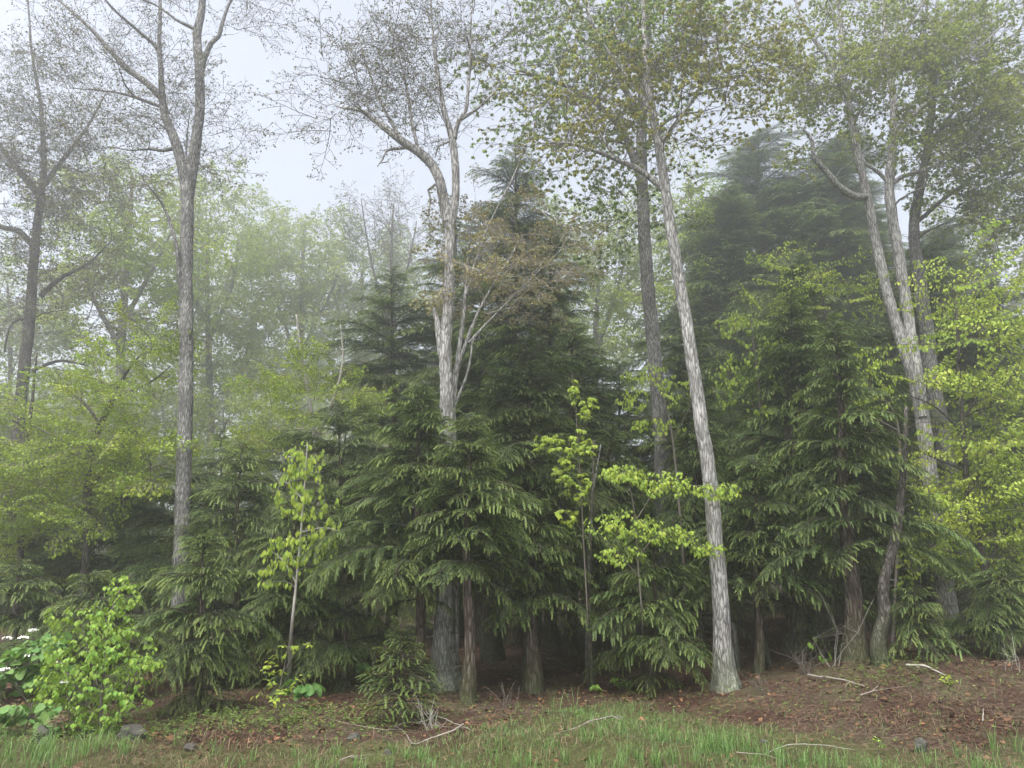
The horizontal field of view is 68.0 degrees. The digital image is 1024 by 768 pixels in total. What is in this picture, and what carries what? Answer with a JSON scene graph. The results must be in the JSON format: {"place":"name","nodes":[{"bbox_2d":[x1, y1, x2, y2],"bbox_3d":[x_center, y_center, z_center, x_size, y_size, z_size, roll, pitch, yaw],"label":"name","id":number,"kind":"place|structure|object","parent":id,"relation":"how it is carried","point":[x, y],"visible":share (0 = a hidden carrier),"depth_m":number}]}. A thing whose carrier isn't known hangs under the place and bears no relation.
{"place":"outdoors","nodes":[
{"label":"outdoors","id":0,"kind":"place"},
{"bbox_2d":[0,584,1023,767],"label":"ground","id":1,"kind":"structure","parent":0,"point":[575,663],"depth_m":10.23},
{"bbox_2d":[0,703,63,735],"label":"hobblebush","id":2,"kind":"object","parent":1,"relation":"on","point":[23,712],"visible":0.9,"depth_m":9.01},
{"bbox_2d":[0,628,80,714],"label":"hobblebush","id":3,"kind":"object","parent":1,"relation":"on","point":[24,654],"visible":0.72,"depth_m":10.11},
{"bbox_2d":[0,362,81,558],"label":"broadleaf tree","id":4,"kind":"object","parent":1,"relation":"on","point":[8,428],"visible":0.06,"depth_m":30.26},
{"bbox_2d":[31,725,54,743],"bbox_3d":[-5.503,4.151,8.913,0.354,0.288,0.269,-11,-19,36],"label":"rock","id":5,"kind":"object","parent":1,"relation":"on","point":[45,729],"visible":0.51,"depth_m":8.83},
{"bbox_2d":[0,559,98,701],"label":"hemlock tree","id":6,"kind":"object","parent":1,"relation":"on","point":[20,588],"visible":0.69,"depth_m":12.47},
{"bbox_2d":[0,352,113,664],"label":"understory tree","id":7,"kind":"object","parent":1,"relation":"on","point":[31,411],"visible":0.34,"depth_m":17.38},
{"bbox_2d":[0,231,114,444],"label":"broadleaf tree","id":8,"kind":"object","parent":1,"relation":"on","point":[48,343],"visible":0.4,"depth_m":45.85},
{"bbox_2d":[46,709,72,758],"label":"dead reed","id":9,"kind":"object","parent":1,"relation":"on","point":[58,720],"visible":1,"depth_m":8.18},
{"bbox_2d":[0,485,154,639],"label":"hemlock tree","id":10,"kind":"object","parent":1,"relation":"on","point":[24,606],"visible":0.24,"depth_m":18.70},
{"bbox_2d":[0,353,155,611],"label":"broadleaf tree","id":11,"kind":"object","parent":1,"relation":"on","point":[61,400],"visible":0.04,"depth_m":33.26},
{"bbox_2d":[0,1,179,608],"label":"maple tree","id":12,"kind":"object","parent":1,"relation":"on","point":[35,244],"visible":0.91,"depth_m":28.09},
{"bbox_2d":[0,570,179,709],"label":"hemlock tree","id":13,"kind":"object","parent":1,"relation":"on","point":[85,598],"visible":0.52,"depth_m":11.84},
{"bbox_2d":[24,574,166,736],"bbox_3d":[-5.126,3.368,9.464,1.789,1.943,1.079,0,-15,0],"label":"shrub","id":14,"kind":"object","parent":1,"relation":"on","point":[108,654],"visible":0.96,"depth_m":9.32},
{"bbox_2d":[0,295,205,673],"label":"understory tree","id":15,"kind":"object","parent":1,"relation":"on","point":[121,448],"visible":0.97,"depth_m":15.53},
{"bbox_2d":[33,357,173,569],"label":"broadleaf tree","id":16,"kind":"object","parent":1,"relation":"on","point":[145,424],"visible":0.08,"depth_m":36.05},
{"bbox_2d":[1,466,222,651],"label":"hemlock tree","id":17,"kind":"object","parent":1,"relation":"on","point":[118,564],"visible":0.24,"depth_m":18.45},
{"bbox_2d":[0,148,235,569],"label":"broadleaf tree","id":18,"kind":"object","parent":1,"relation":"on","point":[129,259],"visible":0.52,"depth_m":39.60},
{"bbox_2d":[116,724,148,739],"bbox_3d":[-4.487,4.166,8.987,0.355,0.262,0.264,9,-18,-31],"label":"rock","id":19,"kind":"object","parent":1,"relation":"on","point":[133,730],"visible":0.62,"depth_m":8.92},
{"bbox_2d":[95,520,173,612],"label":"hemlock tree","id":20,"kind":"object","parent":1,"relation":"on","point":[105,553],"visible":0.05,"depth_m":29.71},
{"bbox_2d":[79,300,235,471],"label":"broadleaf tree","id":21,"kind":"object","parent":1,"relation":"on","point":[127,364],"visible":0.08,"depth_m":55.97},
{"bbox_2d":[69,357,246,609],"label":"broadleaf tree","id":22,"kind":"object","parent":1,"relation":"on","point":[195,416],"visible":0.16,"depth_m":33.75},
{"bbox_2d":[6,0,322,679],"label":"maple tree","id":23,"kind":"object","parent":1,"relation":"on","point":[188,164],"visible":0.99,"depth_m":17.02},
{"bbox_2d":[131,682,220,725],"bbox_3d":[-4.454,4.299,10.079,1.034,0.699,0.844,0,-15,0],"label":"bare bush","id":24,"kind":"object","parent":1,"relation":"on","point":[175,708],"visible":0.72,"depth_m":10.11},
{"bbox_2d":[73,460,283,673],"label":"hemlock tree","id":25,"kind":"object","parent":1,"relation":"on","point":[140,512],"visible":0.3,"depth_m":16.54},
{"bbox_2d":[92,529,282,716],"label":"hemlock tree","id":26,"kind":"object","parent":1,"relation":"on","point":[200,659],"visible":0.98,"depth_m":10.80},
{"bbox_2d":[109,149,303,595],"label":"broadleaf tree","id":27,"kind":"object","parent":1,"relation":"on","point":[210,366],"visible":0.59,"depth_m":45.16},
{"bbox_2d":[136,427,278,607],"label":"hemlock tree","id":28,"kind":"object","parent":1,"relation":"on","point":[214,461],"visible":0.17,"depth_m":24.96},
{"bbox_2d":[108,437,330,685],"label":"hemlock tree","id":29,"kind":"object","parent":1,"relation":"on","point":[250,522],"visible":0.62,"depth_m":14.27},
{"bbox_2d":[145,359,313,601],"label":"broadleaf tree","id":30,"kind":"object","parent":1,"relation":"on","point":[211,416],"visible":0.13,"depth_m":38.90},
{"bbox_2d":[193,299,335,481],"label":"broadleaf tree","id":31,"kind":"object","parent":1,"relation":"on","point":[220,407],"visible":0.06,"depth_m":59.07},
{"bbox_2d":[250,639,312,721],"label":"sapling","id":32,"kind":"object","parent":1,"relation":"on","point":[292,648],"visible":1,"depth_m":10.01},
{"bbox_2d":[192,354,372,552],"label":"broadleaf tree","id":33,"kind":"object","parent":1,"relation":"on","point":[236,408],"visible":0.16,"depth_m":32.70},
{"bbox_2d":[207,426,365,643],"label":"hemlock tree","id":34,"kind":"object","parent":1,"relation":"on","point":[272,464],"visible":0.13,"depth_m":20.64},
{"bbox_2d":[193,182,390,555],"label":"broadleaf tree","id":35,"kind":"object","parent":1,"relation":"on","point":[300,300],"visible":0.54,"depth_m":53.44},
{"bbox_2d":[223,489,367,695],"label":"hemlock tree","id":36,"kind":"object","parent":1,"relation":"on","point":[287,603],"visible":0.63,"depth_m":13.43},
{"bbox_2d":[257,441,341,688],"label":"sapling","id":37,"kind":"object","parent":1,"relation":"on","point":[292,469],"visible":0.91,"depth_m":12.64},
{"bbox_2d":[275,679,325,706],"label":"hobblebush","id":38,"kind":"object","parent":1,"relation":"on","point":[305,691],"visible":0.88,"depth_m":11.02},
{"bbox_2d":[212,315,397,652],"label":"understory tree","id":39,"kind":"object","parent":1,"relation":"on","point":[294,389],"visible":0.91,"depth_m":20.21},
{"bbox_2d":[259,309,386,481],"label":"broadleaf tree","id":40,"kind":"object","parent":1,"relation":"on","point":[336,364],"visible":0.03,"depth_m":63.27},
{"bbox_2d":[256,369,390,548],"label":"broadleaf tree","id":41,"kind":"object","parent":1,"relation":"on","point":[344,435],"visible":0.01,"depth_m":35.71},
{"bbox_2d":[241,399,435,666],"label":"hemlock tree","id":42,"kind":"object","parent":1,"relation":"on","point":[335,422],"visible":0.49,"depth_m":17.27},
{"bbox_2d":[268,509,414,692],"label":"hemlock tree","id":43,"kind":"object","parent":1,"relation":"on","point":[344,645],"visible":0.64,"depth_m":13.40},
{"bbox_2d":[260,202,441,591],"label":"broadleaf tree","id":44,"kind":"object","parent":1,"relation":"on","point":[333,294],"visible":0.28,"depth_m":58.33},
{"bbox_2d":[349,650,374,683],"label":"hobblebush","id":45,"kind":"object","parent":1,"relation":"on","point":[360,669],"visible":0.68,"depth_m":13.43},
{"bbox_2d":[334,560,399,671],"bbox_3d":[-3.060,4.821,16.022,1.559,2.759,0.804,0,-15,0],"label":"tree stem","id":46,"kind":"object","parent":1,"relation":"on","point":[374,655],"visible":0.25,"depth_m":15.57},
{"bbox_2d":[309,491,434,632],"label":"hemlock tree","id":47,"kind":"object","parent":1,"relation":"on","point":[369,609],"visible":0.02,"depth_m":23.98},
{"bbox_2d":[317,294,439,457],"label":"broadleaf tree","id":48,"kind":"object","parent":1,"relation":"on","point":[337,371],"visible":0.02,"depth_m":54.88},
{"bbox_2d":[304,376,459,545],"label":"broadleaf tree","id":49,"kind":"object","parent":1,"relation":"on","point":[349,435],"visible":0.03,"depth_m":33.45},
{"bbox_2d":[316,161,454,373],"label":"broadleaf tree","id":50,"kind":"object","parent":1,"relation":"on","point":[391,232],"visible":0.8,"depth_m":50.98},
{"bbox_2d":[316,264,461,644],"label":"hemlock tree","id":51,"kind":"object","parent":1,"relation":"on","point":[386,302],"visible":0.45,"depth_m":22.70},
{"bbox_2d":[248,0,548,692],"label":"maple tree","id":52,"kind":"object","parent":1,"relation":"on","point":[443,644],"visible":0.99,"depth_m":15.64},
{"bbox_2d":[352,611,445,722],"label":"spruce sapling","id":53,"kind":"object","parent":1,"relation":"on","point":[401,708],"visible":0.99,"depth_m":10.07},
{"bbox_2d":[297,382,533,694],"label":"hemlock tree","id":54,"kind":"object","parent":1,"relation":"on","point":[424,425],"visible":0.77,"depth_m":13.11},
{"bbox_2d":[413,698,438,730],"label":"bare bush","id":55,"kind":"object","parent":1,"relation":"on","point":[424,722],"visible":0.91,"depth_m":9.62},
{"bbox_2d":[352,217,540,635],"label":"hemlock tree","id":56,"kind":"object","parent":1,"relation":"on","point":[435,363],"visible":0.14,"depth_m":24.95},
{"bbox_2d":[390,408,545,705],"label":"hemlock tree","id":57,"kind":"object","parent":1,"relation":"on","point":[468,686],"visible":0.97,"depth_m":12.11},
{"bbox_2d":[391,201,562,641],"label":"hemlock tree","id":58,"kind":"object","parent":1,"relation":"on","point":[426,376],"visible":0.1,"depth_m":22.27},
{"bbox_2d":[480,537,511,662],"bbox_3d":[-0.328,4.681,17.490,1.112,3.677,0.950,0,-15,0],"label":"tree stem","id":59,"kind":"object","parent":1,"relation":"on","point":[492,646],"visible":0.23,"depth_m":16.92},
{"bbox_2d":[0,650,1018,747],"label":"ground cover","id":60,"kind":"object","parent":1,"relation":"on","point":[261,718],"visible":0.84,"depth_m":9.79},
{"bbox_2d":[409,128,611,665],"bbox_3d":[0.016,0.008,14.671,4.068,11.694,3.782,0,-15,0],"label":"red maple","id":61,"kind":"object","parent":1,"relation":"on","point":[521,260],"visible":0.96,"depth_m":15.07},
{"bbox_2d":[0,656,1023,767],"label":"grass","id":62,"kind":"structure","parent":1,"relation":"on","point":[727,746],"depth_m":8.22},
{"bbox_2d":[406,140,617,645],"bbox_3d":[0.215,-0.204,21.670,6.446,15.278,5.591,0,-15,0],"label":"hemlock tree","id":63,"kind":"object","parent":1,"relation":"on","point":[512,636],"visible":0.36,"depth_m":21.94},
{"bbox_2d":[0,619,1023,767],"bbox_3d":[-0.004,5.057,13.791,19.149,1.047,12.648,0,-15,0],"label":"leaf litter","id":64,"kind":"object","parent":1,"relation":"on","point":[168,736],"visible":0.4,"depth_m":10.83},
{"bbox_2d":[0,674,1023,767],"bbox_3d":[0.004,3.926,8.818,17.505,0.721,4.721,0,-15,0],"label":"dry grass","id":65,"kind":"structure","parent":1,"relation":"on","point":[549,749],"depth_m":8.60},
{"bbox_2d":[1,653,1023,767],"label":"pine straw","id":66,"kind":"object","parent":1,"relation":"on","point":[554,723],"visible":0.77,"depth_m":9.57},
{"bbox_2d":[478,490,604,694],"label":"hemlock tree","id":67,"kind":"object","parent":1,"relation":"on","point":[533,680],"visible":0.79,"depth_m":13.01},
{"bbox_2d":[426,331,659,676],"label":"hemlock tree","id":68,"kind":"object","parent":1,"relation":"on","point":[528,418],"visible":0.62,"depth_m":15.49},
{"bbox_2d":[468,219,619,644],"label":"hemlock tree","id":69,"kind":"object","parent":1,"relation":"on","point":[560,299],"visible":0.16,"depth_m":21.99},
{"bbox_2d":[537,559,562,649],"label":"tree stem","id":70,"kind":"object","parent":1,"relation":"on","point":[551,635],"visible":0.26,"depth_m":19.08},
{"bbox_2d":[533,376,598,687],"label":"sapling","id":71,"kind":"object","parent":1,"relation":"on","point":[573,389],"visible":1,"depth_m":13.07},
{"bbox_2d":[459,321,678,655],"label":"hemlock tree","id":72,"kind":"object","parent":1,"relation":"on","point":[571,646],"visible":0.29,"depth_m":19.20},
{"bbox_2d":[564,439,602,680],"bbox_3d":[1.342,3.454,14.738,0.946,4.762,1.454,0,-15,0],"label":"tree stem","id":73,"kind":"object","parent":1,"relation":"on","point":[586,660],"visible":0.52,"depth_m":14.51},
{"bbox_2d":[527,297,649,449],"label":"broadleaf tree","id":74,"kind":"object","parent":1,"relation":"on","point":[618,356],"visible":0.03,"depth_m":51.07},
{"bbox_2d":[575,440,608,691],"bbox_3d":[1.495,3.267,13.570,0.833,4.621,1.392,0,-15,0],"label":"tree stem","id":75,"kind":"object","parent":1,"relation":"on","point":[591,679],"visible":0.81,"depth_m":13.47},
{"bbox_2d":[437,0,789,661],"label":"maple tree","id":76,"kind":"object","parent":1,"relation":"on","point":[644,225],"visible":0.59,"depth_m":18.66},
{"bbox_2d":[548,425,678,670],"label":"hemlock tree","id":77,"kind":"object","parent":1,"relation":"on","point":[620,506],"visible":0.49,"depth_m":15.79},
{"bbox_2d":[537,364,701,628],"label":"hemlock tree","id":78,"kind":"object","parent":1,"relation":"on","point":[602,456],"visible":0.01,"depth_m":25.10},
{"bbox_2d":[529,179,722,587],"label":"broadleaf tree","id":79,"kind":"object","parent":1,"relation":"on","point":[598,295],"visible":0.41,"depth_m":38.49},
{"bbox_2d":[502,361,749,645],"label":"hemlock tree","id":80,"kind":"object","parent":1,"relation":"on","point":[624,415],"visible":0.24,"depth_m":20.49},
{"bbox_2d":[473,0,815,693],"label":"maple tree","id":81,"kind":"object","parent":1,"relation":"on","point":[724,673],"visible":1,"depth_m":14.24},
{"bbox_2d":[615,363,691,666],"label":"beech sapling","id":82,"kind":"object","parent":1,"relation":"on","point":[641,407],"visible":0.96,"depth_m":15.55},
{"bbox_2d":[582,522,731,697],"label":"hemlock tree","id":83,"kind":"object","parent":1,"relation":"on","point":[656,612],"visible":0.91,"depth_m":12.39},
{"bbox_2d":[583,464,741,684],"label":"beech sapling","id":84,"kind":"object","parent":1,"relation":"on","point":[629,477],"visible":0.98,"depth_m":12.38},
{"bbox_2d":[611,138,751,364],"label":"broadleaf tree","id":85,"kind":"object","parent":1,"relation":"on","point":[662,243],"visible":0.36,"depth_m":36.30},
{"bbox_2d":[599,317,781,634],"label":"hemlock tree","id":86,"kind":"object","parent":1,"relation":"on","point":[677,368],"visible":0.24,"depth_m":20.36},
{"bbox_2d":[622,393,789,658],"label":"hemlock tree","id":87,"kind":"object","parent":1,"relation":"on","point":[694,504],"visible":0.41,"depth_m":16.07},
{"bbox_2d":[614,183,836,592],"bbox_3d":[9.484,-0.375,33.446,12.048,19.580,11.319,0,-15,0],"label":"hemlock tree","id":88,"kind":"object","parent":1,"relation":"on","point":[727,202],"visible":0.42,"depth_m":34.62},
{"bbox_2d":[731,622,741,668],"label":"tree stem","id":89,"kind":"object","parent":1,"relation":"on","point":[736,650],"visible":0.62,"depth_m":13.74},
{"bbox_2d":[693,412,787,615],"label":"hemlock tree","id":90,"kind":"object","parent":1,"relation":"on","point":[730,417],"visible":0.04,"depth_m":24.47},
{"bbox_2d":[706,310,795,590],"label":"beech sapling","id":91,"kind":"object","parent":1,"relation":"on","point":[724,369],"visible":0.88,"depth_m":16.11},
{"bbox_2d":[628,179,902,489],"bbox_3d":[12.513,-0.200,38.153,15.180,21.719,11.827,0,-15,0],"label":"hemlock tree","id":92,"kind":"object","parent":1,"relation":"on","point":[797,240],"visible":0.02,"depth_m":35.40},
{"bbox_2d":[654,122,886,595],"bbox_3d":[10.801,-1.563,35.341,15.206,24.014,16.380,0,-15,0],"label":"hemlock tree","id":93,"kind":"object","parent":1,"relation":"on","point":[751,169],"visible":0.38,"depth_m":36.30},
{"bbox_2d":[674,455,877,674],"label":"hemlock tree","id":94,"kind":"object","parent":1,"relation":"on","point":[755,557],"visible":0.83,"depth_m":13.39},
{"bbox_2d":[679,288,896,653],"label":"hemlock tree","id":95,"kind":"object","parent":1,"relation":"on","point":[793,632],"visible":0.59,"depth_m":15.53},
{"bbox_2d":[720,394,855,609],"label":"hemlock tree","id":96,"kind":"object","parent":1,"relation":"on","point":[785,595],"visible":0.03,"depth_m":24.63},
{"bbox_2d":[766,637,842,674],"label":"bare bush","id":97,"kind":"object","parent":1,"relation":"on","point":[803,668],"visible":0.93,"depth_m":12.26},
{"bbox_2d":[717,241,899,632],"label":"beech tree","id":98,"kind":"object","parent":1,"relation":"on","point":[808,284],"visible":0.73,"depth_m":18.86},
{"bbox_2d":[699,252,922,627],"bbox_3d":[7.470,1.296,19.172,5.695,9.976,5.472,0,-15,0],"label":"hemlock tree","id":99,"kind":"object","parent":1,"relation":"on","point":[858,335],"visible":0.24,"depth_m":19.57},
{"bbox_2d":[787,554,838,643],"bbox_3d":[6.054,4.412,15.258,1.643,2.016,0.955,0,-15,0],"label":"tree stem","id":100,"kind":"object","parent":1,"relation":"on","point":[811,609],"visible":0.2,"depth_m":15.10},
{"bbox_2d":[797,613,841,660],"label":"pine sapling","id":101,"kind":"object","parent":1,"relation":"on","point":[821,631],"visible":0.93,"depth_m":13.05},
{"bbox_2d":[745,343,912,661],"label":"beech sapling","id":102,"kind":"object","parent":1,"relation":"on","point":[874,367],"visible":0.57,"depth_m":15.26},
{"bbox_2d":[674,124,1005,599],"bbox_3d":[14.312,-1.196,34.114,14.510,22.754,14.084,0,-15,0],"label":"hemlock tree","id":103,"kind":"object","parent":1,"relation":"on","point":[845,211],"visible":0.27,"depth_m":34.35},
{"bbox_2d":[753,311,985,662],"bbox_3d":[5.804,1.816,13.160,3.710,6.320,2.853,0,-15,0],"label":"hemlock tree","id":104,"kind":"object","parent":1,"relation":"on","point":[856,649],"visible":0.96,"depth_m":12.88},
{"bbox_2d":[818,386,933,607],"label":"hemlock tree","id":105,"kind":"object","parent":1,"relation":"on","point":[906,565],"visible":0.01,"depth_m":23.38},
{"bbox_2d":[738,0,1023,636],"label":"maple tree","id":106,"kind":"object","parent":1,"relation":"on","point":[905,329],"visible":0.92,"depth_m":18.57},
{"bbox_2d":[780,345,981,631],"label":"hemlock tree","id":107,"kind":"object","parent":1,"relation":"on","point":[869,622],"visible":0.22,"depth_m":18.10},
{"bbox_2d":[869,407,940,666],"bbox_3d":[6.229,2.482,12.240,1.329,4.324,1.215,0,-15,0],"label":"tree stem","id":108,"kind":"object","parent":1,"relation":"on","point":[878,650],"visible":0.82,"depth_m":11.98},
{"bbox_2d":[833,177,1009,599],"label":"hemlock tree","id":109,"kind":"object","parent":1,"relation":"on","point":[884,224],"visible":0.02,"depth_m":37.53},
{"bbox_2d":[869,587,977,667],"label":"hemlock tree","id":110,"kind":"object","parent":1,"relation":"on","point":[917,623],"visible":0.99,"depth_m":11.75},
{"bbox_2d":[840,237,1023,623],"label":"hemlock tree","id":111,"kind":"object","parent":1,"relation":"on","point":[911,432],"visible":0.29,"depth_m":21.12},
{"bbox_2d":[855,216,1023,645],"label":"beech tree","id":112,"kind":"object","parent":1,"relation":"on","point":[994,445],"visible":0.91,"depth_m":14.57},
{"bbox_2d":[857,0,1023,627],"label":"maple tree","id":113,"kind":"object","parent":1,"relation":"on","point":[929,358],"visible":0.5,"depth_m":20.07},
{"bbox_2d":[888,277,1023,620],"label":"hemlock tree","id":114,"kind":"object","parent":1,"relation":"on","point":[987,363],"visible":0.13,"depth_m":21.57},
{"bbox_2d":[893,217,1023,594],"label":"hemlock tree","id":115,"kind":"object","parent":1,"relation":"on","point":[957,238],"visible":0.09,"depth_m":36.98},
{"bbox_2d":[895,562,1023,659],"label":"hemlock tree","id":116,"kind":"object","parent":1,"relation":"on","point":[1002,606],"visible":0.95,"depth_m":12.88},
{"bbox_2d":[910,160,1023,419],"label":"broadleaf tree","id":117,"kind":"object","parent":1,"relation":"on","point":[982,240],"visible":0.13,"depth_m":41.60},
{"bbox_2d":[939,391,1023,621],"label":"hemlock tree","id":118,"kind":"object","parent":1,"relation":"on","point":[994,533],"visible":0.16,"depth_m":18.29},
{"bbox_2d":[0,0,1023,588],"label":"sky","id":119,"kind":"structure","parent":0,"point":[288,165]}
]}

